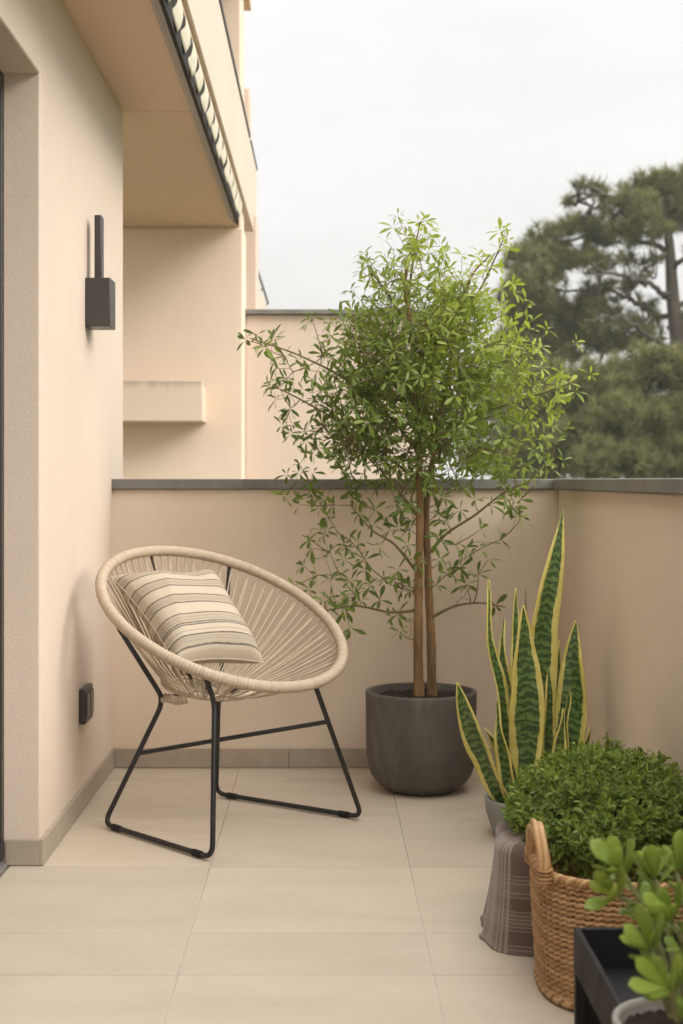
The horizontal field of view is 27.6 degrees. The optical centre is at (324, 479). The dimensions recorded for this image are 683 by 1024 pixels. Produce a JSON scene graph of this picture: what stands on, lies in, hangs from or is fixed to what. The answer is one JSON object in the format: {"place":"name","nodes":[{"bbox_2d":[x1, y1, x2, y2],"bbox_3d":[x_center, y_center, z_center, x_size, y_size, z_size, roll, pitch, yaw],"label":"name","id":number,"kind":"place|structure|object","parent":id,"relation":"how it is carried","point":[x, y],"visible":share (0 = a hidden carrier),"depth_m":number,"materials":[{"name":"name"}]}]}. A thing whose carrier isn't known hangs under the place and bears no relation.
{"place":"outdoors","nodes":[
{"label":"outdoors","id":0,"kind":"place"},
{"bbox_2d":[123,0,268,478],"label":"apartment building","id":1,"kind":"structure","parent":0,"point":[191,294],"depth_m":8.49,"materials":[{"name":"paint"}]},
{"bbox_2d":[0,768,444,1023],"bbox_3d":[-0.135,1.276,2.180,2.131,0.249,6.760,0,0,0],"label":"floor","id":2,"kind":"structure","parent":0,"point":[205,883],"depth_m":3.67,"materials":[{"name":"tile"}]},
{"bbox_2d":[0,0,122,865],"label":"terrace wall","id":3,"kind":"structure","parent":2,"relation":"on","point":[63,363],"depth_m":4.39,"materials":[{"name":"beige paint"}]},
{"bbox_2d":[0,70,7,875],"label":"sliding door","id":4,"kind":"structure","parent":3,"relation":"attached to","point":[3,866],"depth_m":4.12,"materials":[{"name":"black glass"}]},
{"bbox_2d":[79,683,93,724],"bbox_3d":[-0.836,0.783,4.878,0.028,0.123,0.155,0,0,0],"label":"wall socket","id":5,"kind":"object","parent":3,"relation":"attached to","point":[86,701],"depth_m":4.81,"materials":[{"name":"grey plastic"}]},
{"bbox_2d":[85,215,114,329],"bbox_3d":[-0.805,-0.745,4.987,0.089,0.401,0.125,0,0,0],"label":"wall lamp","id":6,"kind":"object","parent":3,"relation":"attached to","point":[99,301],"visible":1,"depth_m":4.92,"materials":[{"name":"black metal"}]},
{"bbox_2d":[61,0,253,231],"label":"balcony","id":7,"kind":"structure","parent":3,"relation":"on","point":[168,178],"depth_m":6.24,"materials":[{"name":"paint"}]},
{"bbox_2d":[150,0,241,224],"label":"awning","id":8,"kind":"object","parent":7,"relation":"attached to","point":[172,22],"visible":1,"depth_m":5.52,"materials":[{"name":"dark metal"},{"name":"striped canvas"}]},
{"bbox_2d":[0,768,573,1023],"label":"floor tiles","id":9,"kind":"object","parent":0,"point":[306,917],"visible":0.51,"depth_m":3.70,"materials":[{"name":"tile"}]},
{"bbox_2d":[95,545,361,857],"bbox_3d":[-0.342,0.691,4.700,0.791,0.915,0.892,0,0,41],"label":"lounge chair","id":10,"kind":"object","parent":9,"relation":"on","point":[226,683],"visible":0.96,"depth_m":4.61,"materials":[{"name":"beige wicker"}]},
{"bbox_2d":[111,569,263,663],"bbox_3d":[-0.440,0.458,4.657,0.426,0.305,0.365,0,0,-40],"label":"cushion","id":11,"kind":"object","parent":10,"relation":"on","point":[195,617],"visible":0.96,"depth_m":4.57,"materials":[{"name":"fabric"}]},
{"bbox_2d":[112,479,558,767],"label":"parapet wall","id":12,"kind":"structure","parent":9,"relation":"on","point":[257,523],"depth_m":5.56,"materials":[{"name":"paint"}]},
{"bbox_2d":[365,682,476,795],"bbox_3d":[0.357,0.965,5.175,0.414,0.368,0.414,0,0,0],"label":"plant pot","id":13,"kind":"object","parent":9,"relation":"on","point":[415,746],"visible":0.88,"depth_m":5.00,"materials":[{"name":"grey concrete"}]},
{"bbox_2d":[237,208,598,696],"bbox_3d":[0.336,-0.092,5.165,1.342,1.854,0.958,0,0,0],"label":"tree","id":14,"kind":"object","parent":13,"relation":"in","point":[443,332],"visible":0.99,"depth_m":5.10,"materials":[{"name":"green plant"}]},
{"bbox_2d":[484,793,505,833],"bbox_3d":[0.666,1.087,4.500,0.300,0.124,0.300,0,0,0],"label":"plant pot","id":15,"kind":"object","parent":9,"relation":"on","point":[495,815],"visible":0.12,"depth_m":4.44,"materials":[{"name":"ceramic"}]},
{"bbox_2d":[456,511,590,802],"bbox_3d":[0.646,0.603,4.470,0.273,1.002,0.476,0,0,40],"label":"snake plant","id":16,"kind":"object","parent":15,"relation":"in","point":[541,703],"visible":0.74,"depth_m":4.49,"materials":[{"name":"green plant"}]},
{"bbox_2d":[524,818,682,1009],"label":"wicker basket","id":17,"kind":"object","parent":9,"relation":"on","point":[554,970],"visible":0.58,"depth_m":3.03,"materials":[{"name":"brown wicker"}]},
{"bbox_2d":[574,927,682,1023],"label":"tray table","id":18,"kind":"object","parent":9,"relation":"on","point":[605,970],"visible":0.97,"depth_m":2.63,"materials":[{"name":"black metal"}]},
{"bbox_2d":[612,997,682,1023],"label":"plant pot","id":19,"kind":"object","parent":18,"relation":"on","point":[641,1010],"visible":0.71,"depth_m":2.16,"materials":[{"name":"ceramic"}]},
{"bbox_2d":[584,829,682,1022],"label":"succulent","id":20,"kind":"object","parent":19,"relation":"in","point":[661,912],"visible":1,"depth_m":2.03,"materials":[{"name":"green plant"}]},
{"bbox_2d":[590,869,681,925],"bbox_3d":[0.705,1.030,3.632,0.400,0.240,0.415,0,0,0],"label":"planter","id":21,"kind":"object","parent":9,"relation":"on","point":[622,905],"depth_m":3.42,"materials":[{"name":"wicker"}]},
{"bbox_2d":[499,731,682,882],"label":"shrub","id":22,"kind":"object","parent":21,"relation":"in","point":[575,802],"visible":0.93,"depth_m":3.37,"materials":[{"name":"green plant"}]},
{"bbox_2d":[244,0,682,478],"label":"sky","id":23,"kind":"structure","parent":0,"point":[467,115],"materials":[{"name":"white"}]},
{"label":"ground","id":24,"kind":"structure","parent":0,"visible":0},
{"bbox_2d":[245,309,436,478],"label":"boundary wall","id":25,"kind":"structure","parent":24,"relation":"on","point":[270,454],"depth_m":8.72,"materials":[{"name":"beige paint"}]},
{"bbox_2d":[483,334,682,478],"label":"pine tree","id":26,"kind":"object","parent":24,"relation":"on","point":[595,444],"visible":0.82,"depth_m":23.45,"materials":[{"name":"green plant"}]},
{"bbox_2d":[491,156,682,401],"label":"pine tree","id":27,"kind":"object","parent":24,"relation":"on","point":[639,209],"visible":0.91,"depth_m":29.90,"materials":[{"name":"green plant"}]},
{"bbox_2d":[554,478,682,780],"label":"parapet wall","id":28,"kind":"structure","parent":24,"relation":"on","point":[622,599],"depth_m":4.27,"materials":[{"name":"paint"}]}
]}

